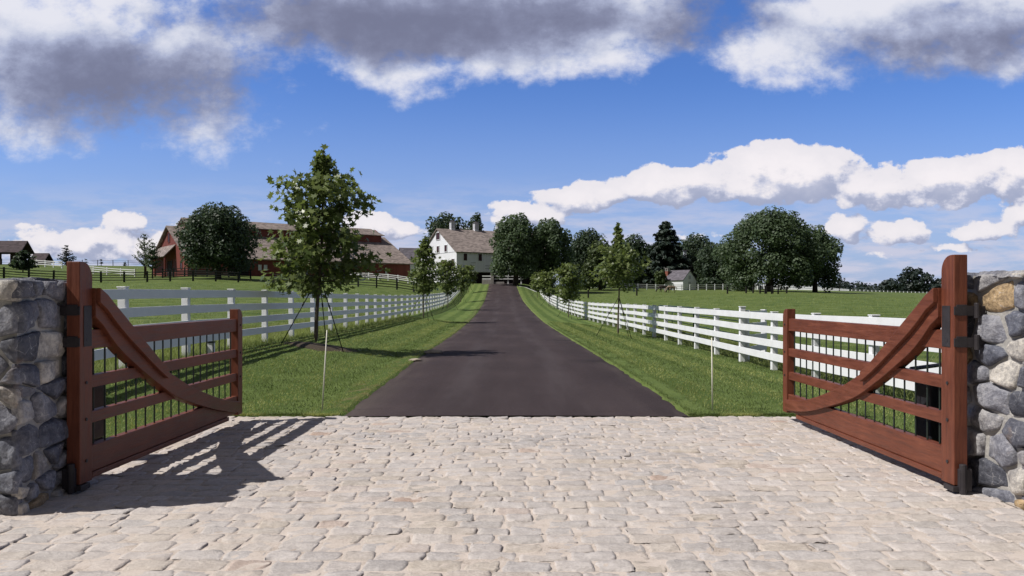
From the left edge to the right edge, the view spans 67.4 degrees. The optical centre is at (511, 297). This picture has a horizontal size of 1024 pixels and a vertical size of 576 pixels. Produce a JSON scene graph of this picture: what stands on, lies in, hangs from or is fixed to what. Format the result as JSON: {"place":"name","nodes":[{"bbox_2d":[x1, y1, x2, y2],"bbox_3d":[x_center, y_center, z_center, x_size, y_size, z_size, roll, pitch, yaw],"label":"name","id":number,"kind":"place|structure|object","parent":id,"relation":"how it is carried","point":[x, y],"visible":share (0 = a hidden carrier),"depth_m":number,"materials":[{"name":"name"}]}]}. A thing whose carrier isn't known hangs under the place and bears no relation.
{"place":"outdoors","nodes":[
{"label":"outdoors","id":0,"kind":"place"},
{"bbox_2d":[0,264,938,437],"bbox_3d":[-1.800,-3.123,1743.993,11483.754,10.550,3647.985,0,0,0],"label":"ground","id":1,"kind":"structure","parent":0,"point":[545,312],"depth_m":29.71,"materials":[{"name":"green plant"}]},
{"bbox_2d":[0,241,34,264],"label":"open shed","id":2,"kind":"structure","parent":1,"relation":"on","point":[11,248],"depth_m":150.84,"materials":[{"name":"brown wood"}]},
{"bbox_2d":[7,250,39,271],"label":"tree","id":3,"kind":"object","parent":1,"relation":"on","point":[23,262],"visible":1,"depth_m":117.56,"materials":[{"name":"green plant"}]},
{"bbox_2d":[0,277,67,515],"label":"stone wall","id":4,"kind":"structure","parent":1,"relation":"on","point":[33,402],"depth_m":5.81,"materials":[{"name":"grey stone"}]},
{"bbox_2d":[57,261,241,493],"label":"timber gate","id":5,"kind":"structure","parent":4,"relation":"attached to","point":[114,330],"depth_m":7.07,"materials":[{"name":"brown wood"}]},
{"bbox_2d":[31,253,54,264],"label":"open shed","id":6,"kind":"structure","parent":1,"relation":"on","point":[44,256],"depth_m":169.13,"materials":[{"name":"wood"}]},
{"bbox_2d":[36,260,62,267],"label":"white rail fence","id":7,"kind":"object","parent":1,"relation":"on","point":[53,263],"visible":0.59,"depth_m":147.13,"materials":[{"name":"paint"}]},
{"bbox_2d":[57,245,75,265],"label":"larch tree","id":8,"kind":"object","parent":1,"relation":"on","point":[64,259],"visible":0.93,"depth_m":164.78,"materials":[{"name":"green plant"}]},
{"bbox_2d":[2,259,134,265],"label":"wire fence","id":9,"kind":"object","parent":1,"relation":"on","point":[90,263],"visible":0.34,"depth_m":185.11,"materials":[{"name":"black metal"}]},
{"bbox_2d":[94,385,103,441],"bbox_3d":[-4.220,1.192,7.548,0.300,0.850,0.295,0,0,0],"label":"gate opener","id":10,"kind":"object","parent":1,"relation":"on","point":[98,402],"visible":0.06,"depth_m":7.58,"materials":[{"name":"black metal"}]},
{"bbox_2d":[89,266,135,276],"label":"white rail fence","id":11,"kind":"object","parent":1,"relation":"on","point":[107,270],"visible":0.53,"depth_m":129.44,"materials":[{"name":"paint"}]},
{"bbox_2d":[0,267,238,282],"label":"plank fence","id":12,"kind":"object","parent":1,"relation":"on","point":[124,275],"visible":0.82,"depth_m":98.52,"materials":[{"name":"black wood"}]},
{"bbox_2d":[132,234,160,276],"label":"young birch","id":13,"kind":"object","parent":1,"relation":"on","point":[144,249],"visible":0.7,"depth_m":115.83,"materials":[{"name":"green plant"}]},
{"bbox_2d":[141,242,161,278],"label":"young birch","id":14,"kind":"object","parent":1,"relation":"on","point":[154,251],"visible":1,"depth_m":113.80,"materials":[{"name":"green plant"}]},
{"bbox_2d":[162,267,250,278],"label":"plank fence","id":15,"kind":"object","parent":1,"relation":"on","point":[185,268],"visible":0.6,"depth_m":114.50,"materials":[{"name":"black wood"}]},
{"bbox_2d":[208,341,215,352],"bbox_3d":[-5.950,1.076,15.200,0.130,0.410,0.130,0,0,0],"label":"marker stub","id":16,"kind":"object","parent":1,"relation":"on","point":[209,346],"visible":0.42,"depth_m":15.14,"materials":[{"name":"white paint"}]},
{"bbox_2d":[173,202,262,278],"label":"maple tree","id":17,"kind":"object","parent":1,"relation":"on","point":[213,234],"visible":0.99,"depth_m":105.74,"materials":[{"name":"green plant"}]},
{"bbox_2d":[94,286,459,367],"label":"paddock fence","id":18,"kind":"object","parent":1,"relation":"on","point":[123,295],"visible":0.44,"depth_m":19.41,"materials":[{"name":"white paint"}]},
{"bbox_2d":[146,217,413,278],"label":"red barn","id":19,"kind":"structure","parent":1,"relation":"on","point":[398,262],"depth_m":135.22,"materials":[{"name":"red wood"}]},
{"bbox_2d":[167,232,169,242],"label":"loft door","id":20,"kind":"structure","parent":19,"relation":"in","point":[168,234],"depth_m":128.72,"materials":[{"name":"red wood"}]},
{"bbox_2d":[167,260,172,272],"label":"door","id":21,"kind":"structure","parent":19,"relation":"in","point":[169,262],"depth_m":127.75,"materials":[{"name":"wood"}]},
{"bbox_2d":[230,263,249,275],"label":"door","id":22,"kind":"structure","parent":19,"relation":"in","point":[248,274],"depth_m":125.29,"materials":[{"name":"red wood"}]},
{"bbox_2d":[257,264,261,270],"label":"window","id":23,"kind":"structure","parent":19,"relation":"in","point":[259,268],"depth_m":126.94,"materials":[{"name":"grey glass"}]},
{"bbox_2d":[263,264,267,270],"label":"window","id":24,"kind":"structure","parent":19,"relation":"in","point":[265,266],"depth_m":127.56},
{"bbox_2d":[284,341,356,351],"bbox_3d":[-5.083,1.319,20.218,2.004,0.276,1.917,0,0,0],"label":"mulch ring","id":25,"kind":"object","parent":1,"relation":"on","point":[314,346],"visible":0.93,"depth_m":20.03,"materials":[{"name":"soil"}]},
{"bbox_2d":[321,330,327,410],"bbox_3d":[-2.627,1.053,10.750,0.089,1.191,0.022,0,0,0],"label":"marker rod","id":26,"kind":"object","parent":1,"relation":"on","point":[324,372],"visible":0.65,"depth_m":10.74,"materials":[{"name":"plastic"}]},
{"bbox_2d":[258,144,392,350],"label":"young tree","id":27,"kind":"object","parent":1,"relation":"on","point":[322,185],"visible":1,"depth_m":20.07,"materials":[{"name":"green plant"}]},
{"bbox_2d":[272,273,429,291],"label":"plank fence","id":28,"kind":"object","parent":1,"relation":"on","point":[376,285],"visible":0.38,"depth_m":98.71,"materials":[{"name":"black wood"}]},
{"bbox_2d":[350,273,414,282],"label":"white rail fence","id":29,"kind":"object","parent":1,"relation":"on","point":[397,277],"visible":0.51,"depth_m":123.88,"materials":[{"name":"paint"}]},
{"bbox_2d":[399,248,420,278],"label":"outbuilding","id":30,"kind":"structure","parent":1,"relation":"on","point":[408,253],"depth_m":173.93,"materials":[{"name":"stone"}]},
{"bbox_2d":[406,233,443,320],"label":"young tree","id":31,"kind":"object","parent":1,"relation":"on","point":[423,270],"visible":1,"depth_m":45.33,"materials":[{"name":"green plant"}]},
{"bbox_2d":[425,211,465,238],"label":"oak tree","id":32,"kind":"object","parent":1,"relation":"on","point":[444,221],"visible":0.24,"depth_m":184.13,"materials":[{"name":"green plant"}]},
{"bbox_2d":[435,259,461,307],"label":"young tree","id":33,"kind":"object","parent":1,"relation":"on","point":[447,280],"visible":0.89,"depth_m":68.19,"materials":[{"name":"green plant"}]},
{"bbox_2d":[451,267,471,301],"label":"young tree","id":34,"kind":"object","parent":1,"relation":"on","point":[464,281],"visible":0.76,"depth_m":91.57,"materials":[{"name":"green plant"}]},
{"bbox_2d":[463,265,478,291],"label":"young tree","id":35,"kind":"object","parent":1,"relation":"on","point":[470,268],"visible":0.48,"depth_m":114.75,"materials":[{"name":"green plant"}]},
{"bbox_2d":[464,212,483,230],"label":"oak tree","id":36,"kind":"object","parent":1,"relation":"on","point":[477,218],"visible":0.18,"depth_m":181.07,"materials":[{"name":"green plant"}]},
{"bbox_2d":[421,220,546,286],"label":"farmhouse","id":37,"kind":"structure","parent":1,"relation":"on","point":[463,248],"depth_m":144.89,"materials":[{"name":"wood"}]},
{"bbox_2d":[436,232,439,239],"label":"window","id":38,"kind":"structure","parent":37,"relation":"in","point":[437,234],"depth_m":146.84,"materials":[{"name":"glass"}]},
{"bbox_2d":[463,253,467,260],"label":"window","id":39,"kind":"structure","parent":37,"relation":"in","point":[465,255],"depth_m":140.85,"materials":[{"name":"black glass"}]},
{"bbox_2d":[478,253,481,260],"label":"window","id":40,"kind":"structure","parent":37,"relation":"in","point":[479,255],"depth_m":142.27,"materials":[{"name":"black glass"}]},
{"bbox_2d":[482,274,522,283],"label":"fence","id":41,"kind":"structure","parent":1,"relation":"on","point":[488,280],"depth_m":135.20,"materials":[{"name":"white paint"}]},
{"bbox_2d":[489,212,545,284],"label":"lime tree","id":42,"kind":"object","parent":1,"relation":"on","point":[518,259],"visible":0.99,"depth_m":128.80,"materials":[{"name":"green plant"}]},
{"bbox_2d":[530,272,541,297],"label":"young tree","id":43,"kind":"object","parent":1,"relation":"on","point":[536,275],"visible":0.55,"depth_m":107.58,"materials":[{"name":"green plant"}]},
{"bbox_2d":[534,270,558,307],"label":"young tree","id":44,"kind":"object","parent":1,"relation":"on","point":[548,280],"visible":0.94,"depth_m":82.68,"materials":[{"name":"green plant"}]},
{"bbox_2d":[528,217,575,273],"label":"lime tree","id":45,"kind":"object","parent":1,"relation":"on","point":[555,238],"visible":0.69,"depth_m":131.71,"materials":[{"name":"green plant"}]},
{"bbox_2d":[550,262,586,318],"label":"young tree","id":46,"kind":"object","parent":1,"relation":"on","point":[568,284],"visible":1,"depth_m":57.64,"materials":[{"name":"green plant"}]},
{"bbox_2d":[579,259,598,289],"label":"garden shrub","id":47,"kind":"object","parent":1,"relation":"on","point":[588,266],"visible":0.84,"depth_m":145.49,"materials":[{"name":"green plant"}]},
{"bbox_2d":[570,227,609,288],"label":"ash tree","id":48,"kind":"object","parent":1,"relation":"on","point":[580,245],"visible":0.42,"depth_m":156.62,"materials":[{"name":"green plant"}]},
{"bbox_2d":[587,240,612,289],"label":"tree","id":49,"kind":"object","parent":1,"relation":"on","point":[594,255],"visible":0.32,"depth_m":149.31,"materials":[{"name":"green plant"}]},
{"bbox_2d":[588,222,652,338],"label":"young tree","id":50,"kind":"object","parent":1,"relation":"on","point":[620,262],"visible":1,"depth_m":31.67,"materials":[{"name":"green plant"}]},
{"bbox_2d":[606,271,640,288],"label":"understorey shrub","id":51,"kind":"object","parent":1,"relation":"on","point":[630,281],"visible":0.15,"depth_m":186.72,"materials":[{"name":"green plant"}]},
{"bbox_2d":[613,233,652,283],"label":"oak tree","id":52,"kind":"object","parent":1,"relation":"on","point":[639,243],"visible":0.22,"depth_m":187.32,"materials":[{"name":"green plant"}]},
{"bbox_2d":[639,275,656,288],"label":"understorey shrub","id":53,"kind":"object","parent":1,"relation":"on","point":[643,286],"visible":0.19,"depth_m":187.41,"materials":[{"name":"green plant"}]},
{"bbox_2d":[654,270,666,288],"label":"garden shrub","id":54,"kind":"object","parent":1,"relation":"on","point":[660,278],"visible":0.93,"depth_m":169.39,"materials":[{"name":"green plant"}]},
{"bbox_2d":[656,285,668,291],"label":"horse","id":55,"kind":"object","parent":1,"relation":"on","point":[661,286],"visible":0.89,"depth_m":146.28},
{"bbox_2d":[636,221,696,283],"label":"spruce tree","id":56,"kind":"object","parent":1,"relation":"on","point":[666,248],"visible":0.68,"depth_m":181.79,"materials":[{"name":"green plant"}]},
{"bbox_2d":[664,286,676,292],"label":"horse","id":57,"kind":"object","parent":1,"relation":"on","point":[671,287],"visible":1,"depth_m":144.28},
{"bbox_2d":[593,284,755,289],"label":"white rail fence","id":58,"kind":"object","parent":1,"relation":"on","point":[681,286],"visible":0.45,"depth_m":163.82,"materials":[{"name":"paint"}]},
{"bbox_2d":[658,305,693,335],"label":"field gate","id":59,"kind":"structure","parent":1,"relation":"on","point":[676,321],"depth_m":33.51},
{"bbox_2d":[665,268,696,289],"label":"white hut","id":60,"kind":"object","parent":1,"relation":"on","point":[680,277],"visible":0.84,"depth_m":170.13,"materials":[{"name":"wood"}]},
{"bbox_2d":[677,239,691,262],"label":"oak tree","id":61,"kind":"object","parent":1,"relation":"on","point":[683,246],"visible":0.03,"depth_m":214.05,"materials":[{"name":"green plant"}]},
{"bbox_2d":[681,254,704,288],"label":"oak tree","id":62,"kind":"object","parent":1,"relation":"on","point":[689,264],"visible":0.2,"depth_m":185.04,"materials":[{"name":"green plant"}]},
{"bbox_2d":[681,232,715,258],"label":"oak tree","id":63,"kind":"object","parent":1,"relation":"on","point":[697,242],"visible":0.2,"depth_m":194.58,"materials":[{"name":"green plant"}]},
{"bbox_2d":[699,277,721,289],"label":"garden shrub","id":64,"kind":"object","parent":1,"relation":"on","point":[709,280],"visible":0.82,"depth_m":170.44,"materials":[{"name":"green plant"}]},
{"bbox_2d":[711,338,712,409],"bbox_3d":[2.816,1.108,10.800,0.031,1.080,0.022,0,0,0],"label":"marker rod","id":65,"kind":"object","parent":1,"relation":"on","point":[712,372],"visible":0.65,"depth_m":10.79,"materials":[{"name":"white plastic"}]},
{"bbox_2d":[693,243,735,289],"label":"oak tree","id":66,"kind":"object","parent":1,"relation":"on","point":[707,264],"visible":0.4,"depth_m":174.80,"materials":[{"name":"green plant"}]},
{"bbox_2d":[699,308,738,341],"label":"field gate","id":67,"kind":"structure","parent":1,"relation":"on","point":[719,330],"depth_m":25.17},
{"bbox_2d":[540,291,938,393],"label":"paddock fence","id":68,"kind":"object","parent":1,"relation":"on","point":[773,356],"visible":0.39,"depth_m":20.11,"materials":[{"name":"white paint"}]},
{"bbox_2d":[745,309,766,361],"bbox_3d":[6.636,1.145,20.921,0.175,1.614,1.549,0,0,36],"label":"return fence","id":69,"kind":"object","parent":1,"relation":"on","point":[761,335],"visible":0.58,"depth_m":20.75,"materials":[{"name":"white paint"}]},
{"bbox_2d":[759,286,778,293],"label":"hay feeder","id":70,"kind":"object","parent":1,"relation":"on","point":[765,291],"visible":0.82,"depth_m":111.27,"materials":[{"name":"brown wood"}]},
{"bbox_2d":[711,205,831,290],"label":"oak tree","id":71,"kind":"object","parent":1,"relation":"on","point":[781,235],"visible":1,"depth_m":138.15,"materials":[{"name":"green plant"}]},
{"bbox_2d":[796,224,844,291],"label":"willow tree","id":72,"kind":"object","parent":1,"relation":"on","point":[825,276],"visible":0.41,"depth_m":143.81,"materials":[{"name":"green plant"}]},
{"bbox_2d":[736,280,940,292],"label":"wood","id":73,"kind":"object","parent":1,"relation":"on","point":[861,286],"visible":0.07,"depth_m":436.67,"materials":[{"name":"green plant"}]},
{"bbox_2d":[836,273,845,290],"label":"young birch","id":74,"kind":"object","parent":1,"relation":"on","point":[839,285],"visible":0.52,"depth_m":199.89,"materials":[{"name":"green plant"}]},
{"bbox_2d":[756,284,927,292],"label":"white rail fence","id":75,"kind":"object","parent":1,"relation":"on","point":[802,288],"visible":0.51,"depth_m":270.29,"materials":[{"name":"paint"}]},
{"bbox_2d":[876,278,900,291],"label":"oak tree","id":76,"kind":"object","parent":1,"relation":"on","point":[890,284],"visible":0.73,"depth_m":417.67,"materials":[{"name":"green plant"}]},
{"bbox_2d":[896,266,933,292],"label":"oak tree","id":77,"kind":"object","parent":1,"relation":"on","point":[908,279],"visible":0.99,"depth_m":397.00,"materials":[{"name":"green plant"}]},
{"bbox_2d":[917,383,938,441],"bbox_3d":[4.220,1.195,7.616,0.300,0.850,0.298,0,0,0],"label":"gate opener","id":78,"kind":"object","parent":1,"relation":"on","point":[934,403],"visible":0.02,"depth_m":7.49,"materials":[{"name":"black metal"}]},
{"bbox_2d":[909,363,938,369],"bbox_3d":[4.066,1.103,7.406,0.768,0.955,0.122,0,0,-26],"label":"opener arm","id":79,"kind":"object","parent":78,"relation":"attached to","point":[935,365],"visible":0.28,"depth_m":7.28},
{"bbox_2d":[929,278,940,289],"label":"oak tree","id":80,"kind":"object","parent":1,"relation":"on","point":[936,283],"visible":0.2,"depth_m":409.63,"materials":[{"name":"green plant"}]},
{"bbox_2d":[967,270,1023,509],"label":"stone wall","id":81,"kind":"structure","parent":1,"relation":"on","point":[995,414],"depth_m":6.13,"materials":[{"name":"grey stone"}]},
{"bbox_2d":[783,255,985,494],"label":"timber gate","id":82,"kind":"structure","parent":81,"relation":"attached to","point":[936,318],"depth_m":7.01,"materials":[{"name":"brown wood"}]},
{"bbox_2d":[0,416,1023,575],"bbox_3d":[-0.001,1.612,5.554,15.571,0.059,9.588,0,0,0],"label":"cobblestone paving","id":83,"kind":"structure","parent":0,"point":[797,552],"depth_m":5.89,"materials":[{"name":"beige stone"}]},
{"bbox_2d":[0,0,1023,288],"label":"sky","id":84,"kind":"structure","parent":0,"point":[895,128],"materials":[{"name":"blue"}]},
{"bbox_2d":[345,284,690,416],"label":"driveway","id":85,"kind":"structure","parent":0,"point":[506,351],"depth_m":14.55,"materials":[{"name":"grey asphalt"}]},
{"bbox_2d":[409,358,421,361],"bbox_3d":[-2.337,1.518,18.596,0.342,0.089,0.167,0,0,0],"label":"edge stone","id":86,"kind":"object","parent":85,"relation":"on","point":[414,359],"visible":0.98,"depth_m":18.55,"materials":[{"name":"beige stone"}]},
{"bbox_2d":[424,349,441,353],"bbox_3d":[-2.202,1.515,21.397,0.522,0.150,0.316,0,0,0],"label":"edge stone","id":87,"kind":"object","parent":85,"relation":"on","point":[432,351],"visible":0.89,"depth_m":21.32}
]}

